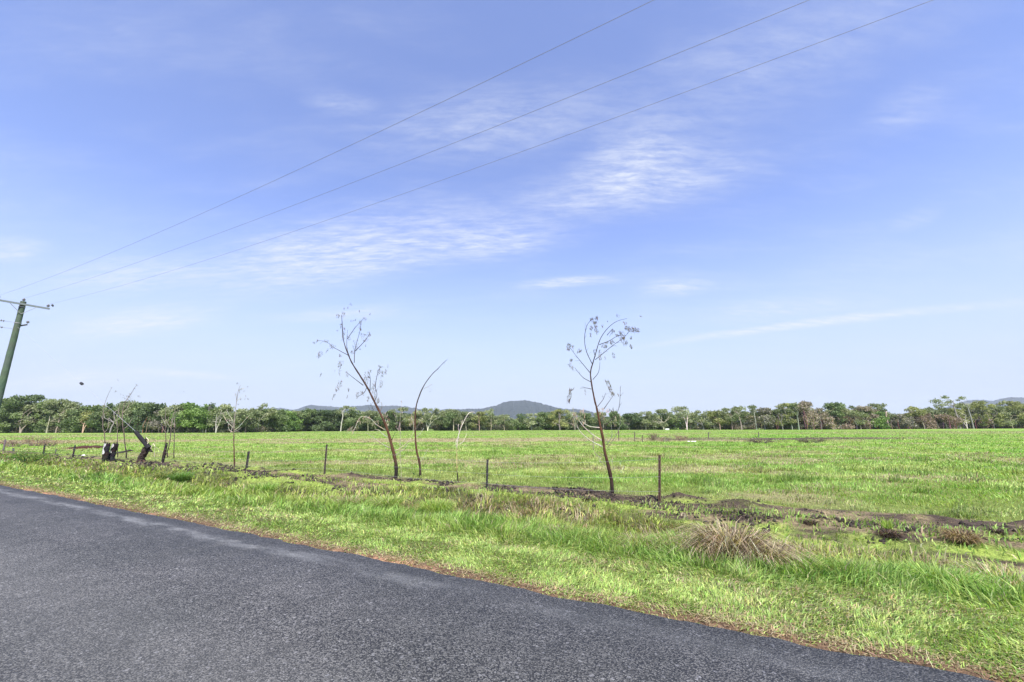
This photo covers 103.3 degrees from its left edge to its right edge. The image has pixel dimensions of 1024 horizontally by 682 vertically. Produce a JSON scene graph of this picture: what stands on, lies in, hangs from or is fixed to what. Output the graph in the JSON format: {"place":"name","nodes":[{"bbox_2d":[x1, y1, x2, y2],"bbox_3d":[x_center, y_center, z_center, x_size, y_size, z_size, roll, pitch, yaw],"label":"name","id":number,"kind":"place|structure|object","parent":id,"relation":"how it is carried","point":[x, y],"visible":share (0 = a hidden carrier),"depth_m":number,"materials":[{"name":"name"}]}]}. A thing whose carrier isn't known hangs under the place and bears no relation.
{"place":"outdoors","nodes":[
{"label":"outdoors","id":0,"kind":"place"},
{"bbox_2d":[272,404,460,414],"bbox_3d":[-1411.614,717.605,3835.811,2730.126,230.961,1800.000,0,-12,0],"label":"hills","id":1,"kind":"structure","parent":0,"point":[365,408],"depth_m":3675.02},
{"bbox_2d":[0,485,993,681],"bbox_3d":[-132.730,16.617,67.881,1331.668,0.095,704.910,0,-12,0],"label":"road","id":2,"kind":"structure","parent":0,"point":[90,592],"depth_m":3.31,"materials":[{"name":"asphalt"}]},
{"bbox_2d":[0,451,1023,681],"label":"verge grass","id":3,"kind":"structure","parent":0,"point":[510,528],"depth_m":5.24,"materials":[{"name":"plant"}]},
{"bbox_2d":[0,427,1023,681],"bbox_3d":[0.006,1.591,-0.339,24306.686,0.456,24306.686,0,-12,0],"label":"ground","id":4,"kind":"structure","parent":0,"point":[796,529],"depth_m":8.69,"materials":[{"name":"plant"}]},
{"bbox_2d":[0,394,44,432],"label":"dense tree","id":5,"kind":"object","parent":4,"relation":"on","point":[15,404],"visible":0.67,"depth_m":178.53,"materials":[{"name":"green plant"}]},
{"bbox_2d":[0,298,49,407],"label":"power pole","id":6,"kind":"object","parent":4,"relation":"on","point":[4,374],"visible":1,"depth_m":26.89,"materials":[{"name":"wood"}]},
{"bbox_2d":[1,0,652,294],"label":"power line","id":7,"kind":"object","parent":6,"relation":"attached to","point":[386,128],"visible":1,"depth_m":10.53,"materials":[{"name":"metal"}]},
{"bbox_2d":[30,0,807,296],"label":"power line","id":8,"kind":"object","parent":6,"relation":"attached to","point":[492,127],"visible":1,"depth_m":10.19,"materials":[{"name":"metal"}]},
{"bbox_2d":[52,0,931,303],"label":"power line","id":9,"kind":"object","parent":6,"relation":"attached to","point":[558,138],"visible":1,"depth_m":10.25,"materials":[{"name":"metal"}]},
{"bbox_2d":[13,403,46,432],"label":"gum tree","id":10,"kind":"object","parent":4,"relation":"on","point":[20,423],"visible":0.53,"depth_m":176.92,"materials":[{"name":"green plant"}]},
{"bbox_2d":[0,449,62,461],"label":"weed shrub","id":11,"kind":"object","parent":4,"relation":"on","point":[36,456],"visible":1,"depth_m":20.60,"materials":[{"name":"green plant"}]},
{"bbox_2d":[28,399,63,432],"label":"dense tree","id":12,"kind":"object","parent":4,"relation":"on","point":[36,427],"visible":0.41,"depth_m":176.30,"materials":[{"name":"green plant"}]},
{"bbox_2d":[41,398,82,432],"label":"gum tree","id":13,"kind":"object","parent":4,"relation":"on","point":[53,414],"visible":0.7,"depth_m":174.54,"materials":[{"name":"green plant"}]},
{"bbox_2d":[55,403,80,432],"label":"gum tree","id":14,"kind":"object","parent":4,"relation":"on","point":[66,408],"visible":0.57,"depth_m":175.46,"materials":[{"name":"green plant"}]},
{"bbox_2d":[55,405,93,432],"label":"dense tree","id":15,"kind":"object","parent":4,"relation":"on","point":[73,428],"visible":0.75,"depth_m":171.02,"materials":[{"name":"green plant"}]},
{"bbox_2d":[78,404,105,432],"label":"gum tree","id":16,"kind":"object","parent":4,"relation":"on","point":[83,419],"visible":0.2,"depth_m":169.69,"materials":[{"name":"green plant"}]},
{"bbox_2d":[84,402,121,432],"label":"dense tree","id":17,"kind":"object","parent":4,"relation":"on","point":[95,423],"visible":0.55,"depth_m":168.01,"materials":[{"name":"green plant"}]},
{"bbox_2d":[96,400,140,432],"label":"gum tree","id":18,"kind":"object","parent":4,"relation":"on","point":[129,403],"visible":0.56,"depth_m":166.09,"materials":[{"name":"green plant"}]},
{"bbox_2d":[114,402,151,432],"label":"dense tree","id":19,"kind":"object","parent":4,"relation":"on","point":[135,406],"visible":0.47,"depth_m":165.41,"materials":[{"name":"green plant"}]},
{"bbox_2d":[123,402,168,432],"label":"dense tree","id":20,"kind":"object","parent":4,"relation":"on","point":[147,411],"visible":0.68,"depth_m":163.94,"materials":[{"name":"green plant"}]},
{"bbox_2d":[141,410,167,432],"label":"scorched tree","id":21,"kind":"object","parent":4,"relation":"on","point":[157,426],"visible":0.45,"depth_m":160.50,"materials":[{"name":"brown plant"}]},
{"bbox_2d":[157,403,186,432],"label":"gum tree","id":22,"kind":"object","parent":4,"relation":"on","point":[169,409],"visible":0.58,"depth_m":160.43,"materials":[{"name":"green plant"}]},
{"bbox_2d":[163,471,196,481],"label":"grass tussock","id":23,"kind":"object","parent":4,"relation":"on","point":[181,477],"depth_m":13.87,"materials":[{"name":"plant"}]},
{"bbox_2d":[169,402,201,432],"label":"green tree","id":24,"kind":"object","parent":4,"relation":"on","point":[180,419],"visible":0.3,"depth_m":158.26,"materials":[{"name":"green plant"}]},
{"bbox_2d":[180,404,219,432],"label":"green tree","id":25,"kind":"object","parent":4,"relation":"on","point":[200,415],"visible":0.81,"depth_m":156.39,"materials":[{"name":"green plant"}]},
{"bbox_2d":[206,403,234,432],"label":"gum tree","id":26,"kind":"object","parent":4,"relation":"on","point":[223,409],"visible":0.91,"depth_m":156.38,"materials":[{"name":"green plant"}]},
{"bbox_2d":[220,408,255,430],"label":"gum tree","id":27,"kind":"object","parent":4,"relation":"on","point":[242,416],"visible":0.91,"depth_m":154.51,"materials":[{"name":"green plant"}]},
{"bbox_2d":[240,408,268,431],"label":"gum tree","id":28,"kind":"object","parent":4,"relation":"on","point":[256,412],"visible":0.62,"depth_m":162.76,"materials":[{"name":"green plant"}]},
{"bbox_2d":[248,481,279,492],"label":"grass tussock","id":29,"kind":"object","parent":4,"relation":"on","point":[274,486],"depth_m":11.43,"materials":[{"name":"plant"}]},
{"bbox_2d":[256,403,277,431],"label":"gum tree","id":30,"kind":"object","parent":4,"relation":"on","point":[272,412],"visible":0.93,"depth_m":174.17,"materials":[{"name":"green plant"}]},
{"bbox_2d":[258,408,291,431],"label":"dense tree","id":31,"kind":"object","parent":4,"relation":"on","point":[280,417],"visible":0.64,"depth_m":180.35,"materials":[{"name":"green plant"}]},
{"bbox_2d":[273,409,303,431],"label":"green tree","id":32,"kind":"object","parent":4,"relation":"on","point":[295,420],"visible":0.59,"depth_m":192.34,"materials":[{"name":"green plant"}]},
{"bbox_2d":[294,408,329,429],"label":"dense tree","id":33,"kind":"object","parent":4,"relation":"on","point":[310,413],"visible":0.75,"depth_m":207.05,"materials":[{"name":"green plant"}]},
{"bbox_2d":[304,409,346,430],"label":"dense tree","id":34,"kind":"object","parent":4,"relation":"on","point":[318,425],"visible":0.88,"depth_m":208.61,"materials":[{"name":"green plant"}]},
{"bbox_2d":[332,494,366,505],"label":"grass tussock","id":35,"kind":"object","parent":4,"relation":"on","point":[351,498],"depth_m":9.37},
{"bbox_2d":[341,409,371,429],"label":"dense tree","id":36,"kind":"object","parent":4,"relation":"on","point":[354,417],"visible":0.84,"depth_m":211.04,"materials":[{"name":"green plant"}]},
{"bbox_2d":[313,307,412,478],"bbox_3d":[-4.969,1.511,13.110,3.583,5.954,0.938,0,-12,0],"label":"burnt sapling","id":37,"kind":"object","parent":4,"relation":"on","point":[386,425],"visible":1,"depth_m":13.02,"materials":[{"name":"brown plant"}]},
{"bbox_2d":[360,410,380,428],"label":"gum tree","id":38,"kind":"object","parent":4,"relation":"on","point":[370,413],"visible":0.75,"depth_m":211.82,"materials":[{"name":"green plant"}]},
{"bbox_2d":[373,411,399,430],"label":"dense tree","id":39,"kind":"object","parent":4,"relation":"on","point":[391,422],"visible":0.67,"depth_m":212.68,"materials":[{"name":"green plant"}]},
{"bbox_2d":[367,494,412,509],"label":"grass tussock","id":40,"kind":"object","parent":4,"relation":"on","point":[386,501],"depth_m":8.97,"materials":[{"name":"plant"}]},
{"bbox_2d":[389,407,410,430],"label":"gum tree","id":41,"kind":"object","parent":4,"relation":"on","point":[402,419],"visible":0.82,"depth_m":214.37,"materials":[{"name":"green plant"}]},
{"bbox_2d":[409,362,444,476],"bbox_3d":[-2.886,2.625,13.765,1.232,4.078,0.672,4,-13,-18],"label":"burnt sapling","id":42,"kind":"object","parent":4,"relation":"on","point":[416,449],"visible":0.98,"depth_m":13.76,"materials":[{"name":"brown plant"}]},
{"bbox_2d":[412,407,447,430],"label":"gum tree","id":43,"kind":"object","parent":4,"relation":"on","point":[435,414],"visible":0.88,"depth_m":215.89,"materials":[{"name":"green plant"}]},
{"bbox_2d":[411,497,463,515],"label":"grass tussock","id":44,"kind":"object","parent":4,"relation":"on","point":[432,506],"depth_m":8.32,"materials":[{"name":"plant"}]},
{"bbox_2d":[434,411,458,430],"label":"dense tree","id":45,"kind":"object","parent":4,"relation":"on","point":[449,420],"visible":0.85,"depth_m":216.64,"materials":[{"name":"green plant"}]},
{"bbox_2d":[456,411,478,430],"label":"gum tree","id":46,"kind":"object","parent":4,"relation":"on","point":[470,416],"visible":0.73,"depth_m":218.70,"materials":[{"name":"green plant"}]},
{"bbox_2d":[469,411,489,430],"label":"gum tree","id":47,"kind":"object","parent":4,"relation":"on","point":[479,418],"visible":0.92,"depth_m":218.67,"materials":[{"name":"green plant"}]},
{"bbox_2d":[492,414,513,429],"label":"gum tree","id":48,"kind":"object","parent":4,"relation":"on","point":[503,419],"visible":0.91,"depth_m":219.53,"materials":[{"name":"green plant"}]},
{"bbox_2d":[1,416,1005,432],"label":"thin stems","id":49,"kind":"object","parent":4,"relation":"on","point":[236,431],"visible":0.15,"depth_m":212.08,"materials":[{"name":"brown plant"}]},
{"bbox_2d":[0,430,1023,541],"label":"paddock grass","id":50,"kind":"structure","parent":4,"relation":"on","point":[705,478],"depth_m":19.82,"materials":[{"name":"plant"}]},
{"bbox_2d":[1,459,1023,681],"bbox_3d":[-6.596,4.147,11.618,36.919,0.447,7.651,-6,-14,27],"label":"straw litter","id":51,"kind":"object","parent":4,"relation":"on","point":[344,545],"visible":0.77,"depth_m":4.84,"materials":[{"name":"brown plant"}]},
{"bbox_2d":[1,423,1023,432],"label":"scrub undergrowth","id":52,"kind":"object","parent":4,"relation":"on","point":[262,428],"visible":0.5,"depth_m":209.15,"materials":[{"name":"green plant"}]},
{"bbox_2d":[2,407,1023,432],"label":"woodland","id":53,"kind":"object","parent":4,"relation":"on","point":[626,420],"visible":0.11,"depth_m":218.01,"materials":[{"name":"green plant"}]},
{"bbox_2d":[4,450,1023,543],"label":"burnt clods","id":54,"kind":"object","parent":4,"relation":"on","point":[558,491],"visible":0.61,"depth_m":9.31,"materials":[{"name":"soil"}]},
{"bbox_2d":[506,413,527,429],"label":"dense tree","id":55,"kind":"object","parent":4,"relation":"on","point":[518,423],"visible":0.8,"depth_m":220.14,"materials":[{"name":"green plant"}]},
{"bbox_2d":[521,413,545,429],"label":"gum tree","id":56,"kind":"object","parent":4,"relation":"on","point":[530,422],"visible":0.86,"depth_m":220.19,"materials":[{"name":"green plant"}]},
{"bbox_2d":[532,411,558,429],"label":"dense tree","id":57,"kind":"object","parent":4,"relation":"on","point":[544,418],"visible":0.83,"depth_m":220.26,"materials":[{"name":"green plant"}]},
{"bbox_2d":[545,409,571,428],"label":"gum tree","id":58,"kind":"object","parent":4,"relation":"on","point":[557,412],"visible":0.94,"depth_m":219.36,"materials":[{"name":"green plant"}]},
{"bbox_2d":[560,412,582,428],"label":"gum tree","id":59,"kind":"object","parent":4,"relation":"on","point":[569,422],"visible":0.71,"depth_m":218.96,"materials":[{"name":"green plant"}]},
{"bbox_2d":[576,413,598,429],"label":"dense tree","id":60,"kind":"object","parent":4,"relation":"on","point":[587,416],"visible":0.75,"depth_m":218.22,"materials":[{"name":"green plant"}]},
{"bbox_2d":[564,526,617,541],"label":"grass tussock","id":61,"kind":"object","parent":4,"relation":"on","point":[588,530],"depth_m":6.26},
{"bbox_2d":[588,412,612,429],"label":"gum tree","id":62,"kind":"object","parent":4,"relation":"on","point":[602,421],"visible":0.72,"depth_m":216.72,"materials":[{"name":"green plant"}]},
{"bbox_2d":[566,313,640,492],"bbox_3d":[2.424,1.525,10.212,2.110,4.674,0.966,0,-12,0],"label":"burnt sapling","id":63,"kind":"object","parent":4,"relation":"on","point":[604,449],"visible":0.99,"depth_m":10.22,"materials":[{"name":"brown plant"}]},
{"bbox_2d":[603,411,623,429],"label":"dense tree","id":64,"kind":"object","parent":4,"relation":"on","point":[617,420],"visible":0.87,"depth_m":216.33,"materials":[{"name":"green plant"}]},
{"bbox_2d":[618,412,643,429],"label":"dense tree","id":65,"kind":"object","parent":4,"relation":"on","point":[632,416],"visible":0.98,"depth_m":216.39,"materials":[{"name":"green plant"}]},
{"bbox_2d":[609,531,669,550],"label":"grass tussock","id":66,"kind":"object","parent":4,"relation":"on","point":[633,539],"depth_m":5.84,"materials":[{"name":"plant"}]},
{"bbox_2d":[627,411,657,427],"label":"gum tree","id":67,"kind":"object","parent":4,"relation":"on","point":[645,421],"visible":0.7,"depth_m":215.60,"materials":[{"name":"green plant"}]},
{"bbox_2d":[644,409,674,429],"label":"gum tree","id":68,"kind":"object","parent":4,"relation":"on","point":[661,423],"visible":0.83,"depth_m":214.45,"materials":[{"name":"green plant"}]},
{"bbox_2d":[658,455,660,502],"bbox_3d":[3.184,3.049,8.718,0.136,1.146,0.060,0,-12,0],"label":"fence post","id":69,"kind":"object","parent":4,"relation":"on","point":[659,477],"visible":0.91,"depth_m":8.74,"materials":[{"name":"wood"}]},
{"bbox_2d":[659,414,682,427],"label":"dense tree","id":70,"kind":"object","parent":4,"relation":"on","point":[664,419],"visible":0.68,"depth_m":214.79,"materials":[{"name":"green plant"}]},
{"bbox_2d":[642,528,714,551],"bbox_3d":[2.388,2.865,5.687,1.332,0.444,1.315,0,-12,0],"label":"grass tussock","id":71,"kind":"object","parent":4,"relation":"on","point":[666,537],"depth_m":5.69,"materials":[{"name":"plant"}]},
{"bbox_2d":[671,406,689,429],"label":"gum tree","id":72,"kind":"object","parent":4,"relation":"on","point":[682,411],"visible":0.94,"depth_m":215.32,"materials":[{"name":"green plant"}]},
{"bbox_2d":[682,410,714,429],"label":"gum tree","id":73,"kind":"object","parent":4,"relation":"on","point":[703,415],"visible":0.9,"depth_m":214.13,"materials":[{"name":"green plant"}]},
{"bbox_2d":[652,532,748,568],"bbox_3d":[2.489,2.794,5.413,1.570,0.439,1.514,5,-13,-23],"label":"dead tussock","id":74,"kind":"object","parent":4,"relation":"on","point":[709,549],"visible":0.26,"depth_m":5.24,"materials":[{"name":"beige plant"}]},
{"bbox_2d":[699,409,732,429],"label":"gum tree","id":75,"kind":"object","parent":4,"relation":"on","point":[711,414],"visible":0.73,"depth_m":208.78,"materials":[{"name":"green plant"}]},
{"bbox_2d":[723,406,745,429],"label":"gum tree","id":76,"kind":"object","parent":4,"relation":"on","point":[735,410],"visible":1,"depth_m":206.36,"materials":[{"name":"green plant"}]},
{"bbox_2d":[664,516,818,571],"bbox_3d":[2.877,2.674,5.380,2.077,0.672,2.051,0,-12,0],"label":"dead tussock","id":77,"kind":"object","parent":4,"relation":"on","point":[727,538],"visible":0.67,"depth_m":5.21,"materials":[{"name":"beige plant"}]},
{"bbox_2d":[755,407,778,429],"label":"scorched tree","id":78,"kind":"object","parent":4,"relation":"on","point":[768,421],"visible":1,"depth_m":199.68,"materials":[{"name":"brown plant"}]},
{"bbox_2d":[714,538,834,572],"bbox_3d":[3.206,2.747,5.203,1.782,0.459,1.761,0,-12,0],"label":"dead tussock","id":79,"kind":"object","parent":4,"relation":"on","point":[777,554],"visible":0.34,"depth_m":4.97,"materials":[{"name":"beige plant"}]},
{"bbox_2d":[774,403,797,429],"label":"gum tree","id":80,"kind":"object","parent":4,"relation":"on","point":[789,415],"visible":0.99,"depth_m":197.04,"materials":[{"name":"green plant"}]},
{"bbox_2d":[784,402,800,429],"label":"gum tree","id":81,"kind":"object","parent":4,"relation":"on","point":[792,406],"visible":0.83,"depth_m":196.37,"materials":[{"name":"green plant"}]},
{"bbox_2d":[771,547,838,570],"bbox_3d":[3.498,2.740,4.998,1.012,0.383,1.066,0,-12,0],"label":"grass tussock","id":82,"kind":"object","parent":4,"relation":"on","point":[809,559],"depth_m":4.89,"materials":[{"name":"plant"}]},
{"bbox_2d":[794,400,820,429],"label":"scorched tree","id":83,"kind":"object","parent":4,"relation":"on","point":[808,420],"visible":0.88,"depth_m":195.36,"materials":[{"name":"brown plant"}]},
{"bbox_2d":[806,408,839,429],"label":"scorched tree","id":84,"kind":"object","parent":4,"relation":"on","point":[827,421],"visible":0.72,"depth_m":196.57,"materials":[{"name":"brown plant"}]},
{"bbox_2d":[822,402,848,427],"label":"dense tree","id":85,"kind":"object","parent":4,"relation":"on","point":[837,407],"visible":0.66,"depth_m":200.51,"materials":[{"name":"green plant"}]},
{"bbox_2d":[820,416,870,429],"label":"scorched tree","id":86,"kind":"object","parent":4,"relation":"on","point":[847,425],"visible":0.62,"depth_m":198.56,"materials":[{"name":"brown plant"}]},
{"bbox_2d":[840,405,869,428],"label":"gum tree","id":87,"kind":"object","parent":4,"relation":"on","point":[851,413],"visible":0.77,"depth_m":200.41,"materials":[{"name":"green plant"}]},
{"bbox_2d":[821,557,897,582],"bbox_3d":[4.098,2.728,4.760,0.944,0.292,1.048,-10,-15,39],"label":"grass tussock","id":88,"kind":"object","parent":4,"relation":"on","point":[842,566],"depth_m":4.73,"materials":[{"name":"plant"}]},
{"bbox_2d":[852,405,879,428],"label":"scorched tree","id":89,"kind":"object","parent":4,"relation":"on","point":[865,409],"visible":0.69,"depth_m":203.29,"materials":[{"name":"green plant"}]},
{"bbox_2d":[852,409,890,428],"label":"green tree","id":90,"kind":"object","parent":4,"relation":"on","point":[879,421],"visible":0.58,"depth_m":201.54,"materials":[{"name":"green plant"}]},
{"bbox_2d":[872,528,906,539],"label":"burnt tussock","id":91,"kind":"object","parent":4,"relation":"on","point":[892,534],"visible":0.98,"depth_m":6.09,"materials":[{"name":"brown plant"}]},
{"bbox_2d":[886,414,919,428],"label":"scorched tree","id":92,"kind":"object","parent":4,"relation":"on","point":[897,420],"visible":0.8,"depth_m":207.57,"materials":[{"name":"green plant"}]},
{"bbox_2d":[899,406,927,428],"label":"gum tree","id":93,"kind":"object","parent":4,"relation":"on","point":[918,412],"visible":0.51,"depth_m":209.77,"materials":[{"name":"green plant"}]},
{"bbox_2d":[903,412,950,428],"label":"scorched tree","id":94,"kind":"object","parent":4,"relation":"on","point":[927,419],"visible":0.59,"depth_m":208.33,"materials":[{"name":"brown plant"}]},
{"bbox_2d":[915,407,949,423],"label":"gum tree","id":95,"kind":"object","parent":4,"relation":"on","point":[932,411],"visible":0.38,"depth_m":218.05,"materials":[{"name":"green plant"}]},
{"bbox_2d":[882,559,1008,597],"bbox_3d":[4.703,2.639,4.502,1.208,0.361,1.262,10,-16,-40],"label":"grass tussock","id":96,"kind":"object","parent":4,"relation":"on","point":[924,573],"depth_m":4.42,"materials":[{"name":"plant"}]},
{"bbox_2d":[928,395,964,428],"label":"gum tree","id":97,"kind":"object","parent":4,"relation":"on","point":[935,400],"visible":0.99,"depth_m":218.32,"materials":[{"name":"green plant"}]},
{"bbox_2d":[931,413,964,428],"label":"scorched tree","id":98,"kind":"object","parent":4,"relation":"on","point":[952,420],"visible":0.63,"depth_m":211.72,"materials":[{"name":"brown plant"}]},
{"bbox_2d":[935,407,969,428],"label":"gum tree","id":99,"kind":"object","parent":4,"relation":"on","point":[951,411],"visible":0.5,"depth_m":215.55,"materials":[{"name":"green plant"}]},
{"bbox_2d":[933,527,997,547],"bbox_3d":[6.420,2.801,5.800,0.690,0.212,0.728,-11,-16,41],"label":"dead tussock","id":100,"kind":"object","parent":4,"relation":"on","point":[959,537],"visible":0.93,"depth_m":5.75,"materials":[{"name":"brown plant"}]},
{"bbox_2d":[937,558,1023,593],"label":"grass tussock","id":101,"kind":"object","parent":4,"relation":"on","point":[977,563],"depth_m":4.64,"materials":[{"name":"plant"}]},
{"bbox_2d":[955,400,1010,428],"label":"gum tree","id":102,"kind":"object","parent":4,"relation":"on","point":[978,405],"visible":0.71,"depth_m":215.24,"materials":[{"name":"green plant"}]},
{"bbox_2d":[973,405,1022,428],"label":"gum tree","id":103,"kind":"object","parent":4,"relation":"on","point":[1004,409],"visible":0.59,"depth_m":217.08,"materials":[{"name":"green plant"}]},
{"bbox_2d":[992,400,1023,424],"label":"gum tree","id":104,"kind":"object","parent":4,"relation":"on","point":[1011,405],"visible":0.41,"depth_m":217.81,"materials":[{"name":"green plant"}]},
{"bbox_2d":[0,0,1023,424],"label":"sky","id":105,"kind":"structure","parent":0,"point":[840,218],"materials":[{"name":"blue"}]},
{"bbox_2d":[431,400,593,425],"bbox_3d":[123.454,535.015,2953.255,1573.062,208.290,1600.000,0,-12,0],"label":"hills","id":106,"kind":"structure","parent":0,"point":[513,409],"depth_m":2689.73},
{"bbox_2d":[946,397,1023,408],"bbox_3d":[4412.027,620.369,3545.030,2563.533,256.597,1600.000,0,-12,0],"label":"hills","id":107,"kind":"structure","parent":0,"point":[1019,399],"depth_m":3493.01,"materials":[{"name":"grey"}]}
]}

